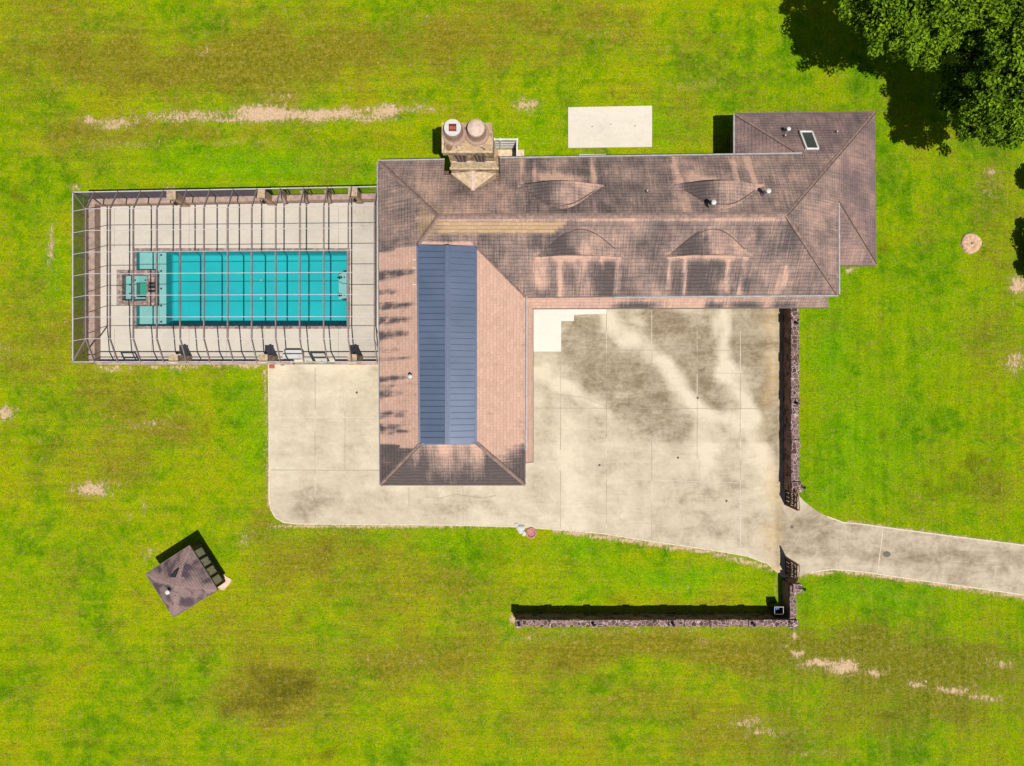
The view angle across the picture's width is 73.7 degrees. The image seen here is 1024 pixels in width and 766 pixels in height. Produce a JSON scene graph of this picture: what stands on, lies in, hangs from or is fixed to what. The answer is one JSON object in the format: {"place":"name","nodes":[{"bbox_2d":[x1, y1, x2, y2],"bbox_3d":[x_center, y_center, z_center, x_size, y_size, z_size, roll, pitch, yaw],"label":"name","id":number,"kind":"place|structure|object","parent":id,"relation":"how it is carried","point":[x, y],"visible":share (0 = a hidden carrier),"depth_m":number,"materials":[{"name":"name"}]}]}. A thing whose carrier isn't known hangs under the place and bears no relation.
{"place":"outdoors","nodes":[
{"label":"outdoors","id":0,"kind":"place"},
{"bbox_2d":[0,0,1023,765],"bbox_3d":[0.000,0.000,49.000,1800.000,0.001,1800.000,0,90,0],"label":"lawn","id":1,"kind":"structure","parent":0,"point":[292,644],"depth_m":49.00,"materials":[{"name":"green plant"}]},
{"bbox_2d":[146,542,225,616],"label":"garden shed","id":2,"kind":"structure","parent":1,"relation":"on","point":[186,578],"depth_m":46.86,"materials":[{"name":"brown tile"}]},
{"bbox_2d":[194,546,206,557],"bbox_3d":[-21.939,11.916,48.000,0.090,1.260,0.675,-32,90,0],"label":"window","id":3,"kind":"structure","parent":2,"relation":"in","point":[200,551],"depth_m":48.05,"materials":[{"name":"glass"}]},
{"bbox_2d":[200,555,211,566],"bbox_3d":[-21.538,12.551,48.000,0.090,1.260,0.675,-32,90,0],"label":"window","id":4,"kind":"structure","parent":2,"relation":"in","point":[206,561],"depth_m":48.05,"materials":[{"name":"glass"}]},
{"bbox_2d":[206,564,217,575],"bbox_3d":[-21.136,13.186,48.000,0.090,1.260,0.675,-32,90,0],"label":"window","id":5,"kind":"structure","parent":2,"relation":"in","point":[212,570],"depth_m":48.06,"materials":[{"name":"glass"}]},
{"bbox_2d":[211,573,223,585],"bbox_3d":[-20.735,13.820,48.000,0.090,1.260,0.675,-32,90,0],"label":"window","id":6,"kind":"structure","parent":2,"relation":"in","point":[217,579],"depth_m":48.05,"materials":[{"name":"glass"}]},
{"bbox_2d":[218,574,231,589],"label":"stone slab","id":7,"kind":"structure","parent":1,"relation":"on","point":[225,584],"depth_m":48.95,"materials":[{"name":"beige stone"}]},
{"bbox_2d":[101,202,377,361],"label":"pool deck","id":8,"kind":"structure","parent":1,"relation":"on","point":[361,232],"depth_m":48.97,"materials":[{"name":"concrete"}]},
{"bbox_2d":[117,270,158,305],"bbox_3d":[-26.916,-6.814,49.605,2.748,1.590,2.526,0,90,0],"label":"spa tub","id":9,"kind":"object","parent":8,"relation":"in","point":[145,288],"visible":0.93,"depth_m":48.89,"materials":[{"name":"liquid"}]},
{"bbox_2d":[72,186,377,363],"bbox_3d":[-19.447,-7.408,47.248,21.047,3.435,12.024,0,90,0],"label":"pool enclosure","id":10,"kind":"object","parent":8,"relation":"on","point":[81,348],"visible":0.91,"depth_m":45.84,"materials":[{"name":"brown metal"}]},
{"bbox_2d":[108,361,136,362],"bbox_3d":[-27.180,-1.467,47.875,1.080,2.170,0.120,0,90,0],"label":"screen door","id":11,"kind":"structure","parent":10,"relation":"in","point":[108,361],"depth_m":47.08,"materials":[{"name":"white metal"}]},
{"bbox_2d":[306,361,326,362],"bbox_3d":[-13.590,-1.467,47.875,1.080,2.170,0.120,0,90,0],"label":"screen door","id":12,"kind":"structure","parent":10,"relation":"in","point":[306,361],"depth_m":46.80,"materials":[{"name":"white metal"}]},
{"bbox_2d":[114,208,338,357],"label":"deck joints","id":13,"kind":"object","parent":8,"relation":"on","point":[226,246],"visible":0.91,"depth_m":48.96,"materials":[{"name":"grey concrete"}]},
{"bbox_2d":[89,188,377,364],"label":"knee wall","id":14,"kind":"structure","parent":8,"relation":"on","point":[263,196],"depth_m":48.26,"materials":[{"name":"brown stone"}]},
{"bbox_2d":[134,248,349,328],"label":"swimming pool","id":15,"kind":"structure","parent":8,"relation":"in","point":[216,288],"depth_m":50.35,"materials":[{"name":"liquid"}]},
{"bbox_2d":[283,350,303,358],"bbox_3d":[-15.573,-2.008,48.690,1.424,0.540,0.666,0,90,0],"label":"deck box","id":16,"kind":"object","parent":8,"relation":"on","point":[292,354],"visible":0.91,"depth_m":48.47,"materials":[{"name":"white paint"}]},
{"bbox_2d":[494,138,517,156],"bbox_3d":[-0.424,-15.361,48.070,1.686,1.860,3.122,0,90,0],"label":"service enclosure","id":17,"kind":"object","parent":1,"relation":"on","point":[500,143],"visible":0.85,"depth_m":47.72,"materials":[{"name":"white paint"}]},
{"bbox_2d":[498,150,523,170],"bbox_3d":[-0.174,-15.241,48.980,2.086,0.040,2.982,0,90,0],"label":"concrete pad","id":18,"kind":"object","parent":1,"relation":"on","point":[506,153],"visible":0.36,"depth_m":48.96,"materials":[{"name":"beige concrete"}]},
{"bbox_2d":[516,525,524,533],"bbox_3d":[0.613,10.486,48.890,0.630,0.220,0.599,0,90,0],"label":"white rock","id":19,"kind":"object","parent":1,"relation":"on","point":[520,529],"visible":1,"depth_m":48.84,"materials":[{"name":"white stone"}]},
{"bbox_2d":[526,527,536,538],"bbox_3d":[1.378,10.757,48.930,0.840,0.140,0.832,0,90,0],"label":"stone basin","id":20,"kind":"object","parent":1,"relation":"on","point":[531,532],"visible":1,"depth_m":48.89,"materials":[{"name":"stone"}]},
{"bbox_2d":[579,154,604,155],"bbox_3d":[5.723,-15.038,48.830,1.876,0.340,2.655,0,90,0],"label":"door step","id":21,"kind":"object","parent":1,"relation":"on","point":[589,154],"depth_m":48.82,"materials":[{"name":"grey concrete"}]},
{"bbox_2d":[568,106,651,147],"bbox_3d":[7.025,-18.356,48.944,6.010,0.112,3.024,0,90,0],"label":"concrete pad","id":22,"kind":"object","parent":1,"relation":"on","point":[613,127],"visible":1,"depth_m":48.90,"materials":[{"name":"beige concrete"}]},
{"bbox_2d":[377,111,876,485],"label":"stone house","id":23,"kind":"structure","parent":1,"relation":"on","point":[481,257],"depth_m":42.99,"materials":[{"name":"brown tile"}]},
{"bbox_2d":[782,308,805,491],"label":"garden wall","id":24,"kind":"structure","parent":1,"relation":"on","point":[791,367],"depth_m":47.50,"materials":[{"name":"stone"}]},
{"bbox_2d":[785,489,799,510],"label":"driveway gate","id":25,"kind":"structure","parent":24,"relation":"attached to","point":[788,495],"depth_m":47.75,"materials":[{"name":"metal"}]},
{"bbox_2d":[782,578,805,628],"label":"garden wall","id":26,"kind":"structure","parent":1,"relation":"on","point":[791,588],"depth_m":47.50,"materials":[{"name":"stone"}]},
{"bbox_2d":[785,556,799,582],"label":"driveway gate","id":27,"kind":"structure","parent":26,"relation":"attached to","point":[788,564],"depth_m":47.82,"materials":[{"name":"metal"}]},
{"bbox_2d":[835,0,1022,78],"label":"oak tree","id":28,"kind":"object","parent":1,"relation":"on","point":[926,32],"visible":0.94,"depth_m":40.84,"materials":[{"name":"green plant"}]},
{"bbox_2d":[960,233,981,253],"bbox_3d":[32.943,-10.014,48.914,1.524,0.197,1.520,0,90,0],"label":"tree stump","id":29,"kind":"object","parent":1,"relation":"on","point":[970,243],"visible":1,"depth_m":48.84,"materials":[{"name":"brown wood"}]},
{"bbox_2d":[933,0,1023,150],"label":"oak tree","id":30,"kind":"object","parent":1,"relation":"on","point":[990,99],"visible":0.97,"depth_m":41.34,"materials":[{"name":"green plant"}]},
{"bbox_2d":[268,307,1023,595],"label":"driveway","id":31,"kind":"structure","parent":0,"point":[617,392],"depth_m":48.97,"materials":[{"name":"concrete"}]},
{"bbox_2d":[534,309,605,351],"bbox_3d":[3.924,-3.886,48.961,5.704,0.015,3.254,0,90,0],"label":"pavement patch","id":32,"kind":"object","parent":31,"relation":"on","point":[547,330],"visible":0.69,"depth_m":48.95,"materials":[{"name":"concrete"}]},
{"bbox_2d":[883,551,890,556],"bbox_3d":[26.890,12.278,48.950,0.540,0.027,0.400,0,90,0],"label":"drain cover","id":33,"kind":"object","parent":31,"relation":"on","point":[886,554],"visible":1,"depth_m":48.94,"materials":[{"name":"metal"}]},
{"bbox_2d":[515,612,788,627],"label":"garden wall","id":34,"kind":"structure","parent":0,"point":[648,619],"depth_m":47.50,"materials":[{"name":"stone"}]},
{"bbox_2d":[769,602,783,613],"bbox_3d":[18.739,15.969,48.435,0.657,1.090,0.544,0,90,0],"label":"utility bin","id":35,"kind":"object","parent":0,"point":[776,608],"visible":1,"depth_m":48.30,"materials":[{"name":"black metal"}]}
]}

